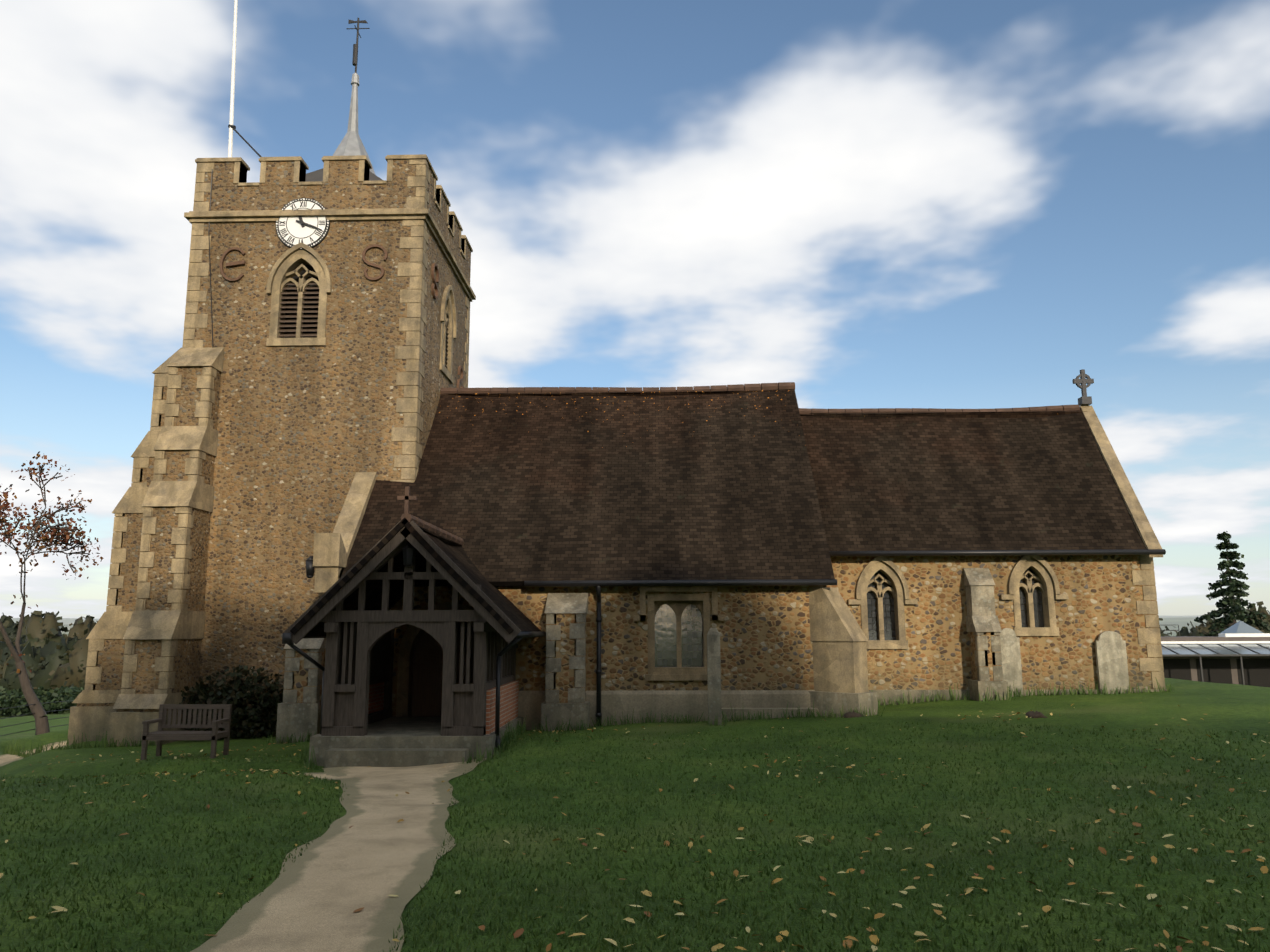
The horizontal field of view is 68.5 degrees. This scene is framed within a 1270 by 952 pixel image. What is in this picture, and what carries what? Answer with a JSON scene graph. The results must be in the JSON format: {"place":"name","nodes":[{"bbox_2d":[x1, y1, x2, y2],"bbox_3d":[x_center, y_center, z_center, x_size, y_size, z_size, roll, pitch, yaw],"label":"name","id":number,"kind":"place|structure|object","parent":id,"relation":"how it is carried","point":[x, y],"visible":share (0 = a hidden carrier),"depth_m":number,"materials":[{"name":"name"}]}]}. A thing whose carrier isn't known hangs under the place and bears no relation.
{"place":"outdoors","nodes":[
{"label":"outdoors","id":0,"kind":"place"},
{"bbox_2d":[0,741,486,951],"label":"path","id":1,"kind":"structure","parent":0,"point":[318,892],"depth_m":7.62,"materials":[{"name":"beige concrete"}]},
{"bbox_2d":[67,154,475,745],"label":"stone quoins","id":2,"kind":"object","parent":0,"point":[175,623],"depth_m":23.12,"materials":[{"name":"beige stone"}]},
{"bbox_2d":[77,367,220,711],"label":"buttresses","id":3,"kind":"object","parent":2,"relation":"on","point":[145,676],"visible":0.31,"depth_m":22.24,"materials":[{"name":"brown stone"}]},
{"bbox_2d":[228,0,237,156],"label":"flagpole","id":4,"kind":"object","parent":2,"relation":"attached to","point":[230,144],"visible":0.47,"depth_m":25.44,"materials":[{"name":"white metal"}]},
{"bbox_2d":[208,124,261,346],"bbox_3d":[-10.324,-1.750,23.593,1.330,15.862,0.781,0,-9,1],"label":"stay cable","id":5,"kind":"object","parent":2,"relation":"attached to","point":[233,127],"visible":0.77,"depth_m":24.14,"materials":[{"name":"black metal"}]},
{"bbox_2d":[276,198,329,249],"bbox_3d":[-8.562,-6.503,24.001,1.400,1.400,0.145,0,-9,1],"label":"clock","id":6,"kind":"object","parent":2,"relation":"attached to","point":[301,222],"visible":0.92,"depth_m":23.95,"materials":[{"name":"white metal"}]},
{"bbox_2d":[276,198,328,248],"bbox_3d":[-8.562,-6.504,23.991,1.374,1.374,0.025,0,-9,1],"label":"clock face","id":7,"kind":"object","parent":6,"relation":"attached to","point":[296,229],"visible":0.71,"depth_m":23.97},
{"bbox_2d":[189,184,470,690],"bbox_3d":[-8.355,0.112,25.994,6.000,14.560,6.000,0,-9,1],"label":"tower shaft","id":8,"kind":"object","parent":2,"relation":"attached to","point":[304,434],"visible":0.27,"depth_m":23.30,"materials":[{"name":"brown stone"}]},
{"bbox_2d":[204,159,470,271],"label":"battlements","id":9,"kind":"object","parent":2,"relation":"attached to","point":[341,172],"visible":0.29,"depth_m":24.30,"materials":[{"name":"brown stone"}]},
{"bbox_2d":[220,244,463,387],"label":"wall anchors","id":10,"kind":"object","parent":2,"relation":"on","point":[379,277],"visible":0.94,"depth_m":23.86,"materials":[{"name":"metal"}]},
{"bbox_2d":[305,168,382,181],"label":"tower roof","id":11,"kind":"structure","parent":2,"relation":"on","point":[315,176],"depth_m":26.21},
{"bbox_2d":[333,73,375,174],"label":"spire","id":12,"kind":"structure","parent":11,"relation":"on","point":[351,144],"depth_m":27.51,"materials":[{"name":"grey metal"}]},
{"bbox_2d":[346,18,369,72],"bbox_3d":[-8.401,-12.979,28.166,0.546,1.900,0.470,-9,-13,41],"label":"weather vane","id":13,"kind":"object","parent":12,"relation":"on","point":[355,55],"visible":0.88,"depth_m":28.13,"materials":[{"name":"black metal"}]},
{"bbox_2d":[278,282,448,367],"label":"louvres","id":14,"kind":"object","parent":2,"relation":"on","point":[303,311],"visible":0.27,"depth_m":23.79,"materials":[{"name":"brown wood"}]},
{"bbox_2d":[401,513,463,544],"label":"ridge tiles","id":15,"kind":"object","parent":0,"point":[432,528],"depth_m":18.33,"materials":[{"name":"brown tile"}]},
{"bbox_2d":[397,486,416,515],"bbox_3d":[-4.100,0.456,16.761,0.340,0.530,0.070,0,-9,1],"label":"cross","id":16,"kind":"object","parent":15,"relation":"on","point":[407,497],"visible":0.89,"depth_m":16.73,"materials":[{"name":"stone"}]},
{"bbox_2d":[390,586,801,716],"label":"nave wall","id":17,"kind":"structure","parent":0,"point":[758,629],"depth_m":20.16,"materials":[{"name":"brown stone"}]},
{"bbox_2d":[518,690,818,729],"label":"wall plinth","id":18,"kind":"structure","parent":17,"relation":"attached to","point":[615,704],"depth_m":19.87,"materials":[{"name":"grey stone"}]},
{"bbox_2d":[634,586,724,680],"bbox_3d":[0.957,3.415,20.282,1.960,2.010,0.450,0,-9,1],"label":"window frame","id":19,"kind":"object","parent":17,"relation":"in","point":[678,604],"visible":0.94,"depth_m":20.20,"materials":[{"name":"beige stone"}]},
{"bbox_2d":[0,615,1269,951],"bbox_3d":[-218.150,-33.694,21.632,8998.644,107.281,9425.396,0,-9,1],"label":"ground","id":20,"kind":"structure","parent":0,"point":[1222,707],"depth_m":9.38,"materials":[{"name":"green plant"}]},
{"bbox_2d":[0,613,29,648],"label":"trees","id":21,"kind":"object","parent":20,"relation":"on","point":[9,625],"visible":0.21,"depth_m":365.71,"materials":[{"name":"green plant"}]},
{"bbox_2d":[0,700,73,735],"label":"railing","id":22,"kind":"object","parent":20,"relation":"on","point":[33,713],"visible":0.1,"depth_m":29.07,"materials":[{"name":"wood"}]},
{"bbox_2d":[0,686,84,716],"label":"hedge","id":23,"kind":"object","parent":20,"relation":"on","point":[15,698],"visible":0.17,"depth_m":129.51,"materials":[{"name":"green plant"}]},
{"bbox_2d":[0,628,91,692],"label":"hedge","id":24,"kind":"object","parent":20,"relation":"on","point":[52,665],"visible":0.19,"depth_m":145.06,"materials":[{"name":"green plant"}]},
{"bbox_2d":[0,451,102,734],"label":"tree","id":25,"kind":"object","parent":20,"relation":"on","point":[46,537],"depth_m":31.50,"materials":[{"name":"plant"}]},
{"bbox_2d":[15,610,97,647],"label":"trees","id":26,"kind":"object","parent":20,"relation":"on","point":[41,626],"visible":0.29,"depth_m":310.29,"materials":[{"name":"green plant"}]},
{"bbox_2d":[141,704,231,759],"bbox_3d":[-8.080,4.609,16.795,1.320,0.920,0.600,0,-9,1],"label":"bench","id":27,"kind":"object","parent":20,"relation":"on","point":[160,735],"visible":0.98,"depth_m":17.03,"materials":[{"name":"brown wood"}]},
{"bbox_2d":[177,665,283,739],"bbox_3d":[-8.968,5.242,21.381,4.111,1.828,1.440,0,-9,1],"label":"shrub","id":28,"kind":"object","parent":20,"relation":"on","point":[261,713],"depth_m":21.16,"materials":[{"name":"green plant"}]},
{"bbox_2d":[284,521,520,735],"bbox_3d":[-4.044,2.981,18.346,4.191,3.767,3.975,0,-9,1],"label":"frame","id":29,"kind":"object","parent":20,"relation":"on","point":[493,637],"depth_m":16.63,"materials":[{"name":"brown wood"}]},
{"bbox_2d":[402,541,414,566],"bbox_3d":[-4.092,1.307,16.848,0.208,0.660,0.240,0,-9,1],"label":"lantern","id":30,"kind":"object","parent":29,"relation":"hanging from","point":[408,549],"visible":0.9,"depth_m":16.76,"materials":[{"name":"black metal"}]},
{"bbox_2d":[334,632,490,725],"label":"porch panels","id":31,"kind":"object","parent":29,"relation":"attached to","point":[380,657],"visible":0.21,"depth_m":16.53,"materials":[{"name":"black wood"}]},
{"bbox_2d":[282,631,545,747],"bbox_3d":[-4.049,4.069,18.117,4.185,2.046,3.970,0,-9,1],"label":"drainpipe","id":32,"kind":"object","parent":29,"relation":"attached to","point":[286,638],"visible":0.69,"depth_m":16.72,"materials":[{"name":"black metal"}]},
{"bbox_2d":[290,518,540,635],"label":"porch roof","id":33,"kind":"structure","parent":29,"relation":"attached to","point":[455,553],"depth_m":17.73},
{"bbox_2d":[309,717,522,767],"bbox_3d":[-4.038,5.268,17.878,3.200,0.900,4.150,0,-9,1],"label":"porch base","id":34,"kind":"object","parent":20,"relation":"on","point":[402,741],"visible":0.43,"depth_m":16.22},
{"bbox_2d":[323,585,826,689],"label":"nave gables","id":35,"kind":"object","parent":20,"relation":"on","point":[807,663],"depth_m":20.07,"materials":[{"name":"beige stone"}]},
{"bbox_2d":[3,677,1174,768],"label":"grass tufts","id":36,"kind":"object","parent":20,"relation":"on","point":[509,735],"visible":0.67,"depth_m":19.73,"materials":[{"name":"green plant"}]},
{"bbox_2d":[0,704,1269,951],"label":"fallen leaves","id":37,"kind":"object","parent":20,"relation":"on","point":[876,916],"visible":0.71,"depth_m":7.19,"materials":[{"name":"brown plant"}]},
{"bbox_2d":[707,628,721,724],"bbox_3d":[1.626,4.355,19.090,0.260,2.460,0.220,0,-9,1],"label":"stone post","id":38,"kind":"object","parent":20,"relation":"on","point":[714,670],"visible":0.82,"depth_m":19.03,"materials":[{"name":"stone"}]},
{"bbox_2d":[844,710,1047,717],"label":"molehills","id":39,"kind":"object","parent":20,"relation":"on","point":[1033,714],"depth_m":17.42,"materials":[{"name":"soil"}]},
{"bbox_2d":[1000,628,1128,696],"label":"headstones","id":40,"kind":"object","parent":20,"relation":"on","point":[1111,660],"visible":0.75,"depth_m":21.64,"materials":[{"name":"grey stone"}]},
{"bbox_2d":[1122,555,1164,688],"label":"quoins","id":41,"kind":"structure","parent":20,"relation":"on","point":[1134,594],"depth_m":21.91,"materials":[{"name":"beige stone"}]},
{"bbox_2d":[1159,625,1269,684],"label":"frames","id":42,"kind":"structure","parent":20,"relation":"on","point":[1218,654],"depth_m":72.06,"materials":[{"name":"grey"}]},
{"bbox_2d":[1161,621,1269,653],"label":"glazing","id":43,"kind":"structure","parent":42,"relation":"on","point":[1240,627],"depth_m":74.11,"materials":[{"name":"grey glass"}]},
{"bbox_2d":[1159,618,1269,635],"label":"hedge","id":44,"kind":"object","parent":20,"relation":"on","point":[1185,631],"depth_m":97.39,"materials":[{"name":"green plant"}]},
{"bbox_2d":[1161,636,1269,683],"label":"building","id":45,"kind":"structure","parent":20,"relation":"on","point":[1233,663],"depth_m":75.05,"materials":[{"name":"grey metal"}]},
{"bbox_2d":[1161,633,1269,643],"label":"roof fascia","id":46,"kind":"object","parent":45,"relation":"on","point":[1224,635],"visible":0.26,"depth_m":75.19,"materials":[{"name":"white paint"}]},
{"bbox_2d":[1163,659,1269,686],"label":"bays","id":47,"kind":"object","parent":20,"relation":"on","point":[1256,672],"visible":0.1,"depth_m":74.78,"materials":[{"name":"brown wood"}]},
{"bbox_2d":[1187,601,1269,633],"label":"trees","id":48,"kind":"object","parent":20,"relation":"on","point":[1207,625],"visible":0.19,"depth_m":334.22,"materials":[{"name":"green plant"}]},
{"bbox_2d":[1194,531,1269,635],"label":"conifer","id":49,"kind":"object","parent":20,"relation":"on","point":[1239,612],"depth_m":84.16,"materials":[{"name":"green plant"}]},
{"bbox_2d":[0,0,1269,618],"label":"sky","id":50,"kind":"structure","parent":0,"point":[857,204],"materials":[{"name":"blue"}]},
{"bbox_2d":[313,406,1164,716],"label":"dressing","id":51,"kind":"structure","parent":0,"point":[841,642],"depth_m":21.78,"materials":[{"name":"beige stone"}]},
{"bbox_2d":[412,622,474,716],"bbox_3d":[-4.052,4.444,20.484,1.690,2.780,0.080,0,-9,1],"label":"door","id":52,"kind":"structure","parent":51,"relation":"attached to","point":[427,678],"depth_m":20.47,"materials":[{"name":"brown wood"}]},
{"bbox_2d":[284,613,1001,702],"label":"buttress flint panels","id":53,"kind":"object","parent":51,"relation":"attached to","point":[564,651],"visible":0.17,"depth_m":19.71,"materials":[{"name":"brown stone"}]},
{"bbox_2d":[275,568,1166,743],"bbox_3d":[2.409,4.002,20.613,19.820,4.050,2.932,0,-9,1],"label":"weathered church stone","id":54,"kind":"object","parent":51,"relation":"attached to","point":[296,718],"visible":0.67,"depth_m":19.75,"materials":[{"name":"grey stone"}]},
{"bbox_2d":[306,549,1165,725],"bbox_3d":[2.635,3.559,20.685,19.465,3.945,2.215,0,-9,1],"label":"gutter","id":55,"kind":"object","parent":51,"relation":"attached to","point":[310,568],"visible":0.9,"depth_m":20.03,"materials":[{"name":"black metal"}]},
{"bbox_2d":[341,388,1146,586],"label":"roofs","id":56,"kind":"structure","parent":51,"relation":"on","point":[514,489],"depth_m":22.99,"materials":[{"name":"tile"}]},
{"bbox_2d":[441,382,1079,414],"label":"ridge tiles","id":57,"kind":"object","parent":56,"relation":"on","point":[776,386],"visible":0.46,"depth_m":25.57,"materials":[{"name":"tile"}]},
{"bbox_2d":[1072,369,1093,405],"bbox_3d":[12.217,-2.414,25.373,0.540,0.980,0.260,0,-9,1],"label":"gable cross","id":58,"kind":"object","parent":51,"relation":"on","point":[1084,399],"visible":0.98,"depth_m":25.35,"materials":[{"name":"grey stone"}]},
{"bbox_2d":[827,555,1133,689],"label":"chancel wall","id":59,"kind":"structure","parent":0,"point":[935,655],"depth_m":21.98,"materials":[{"name":"beige stone"}]}
]}

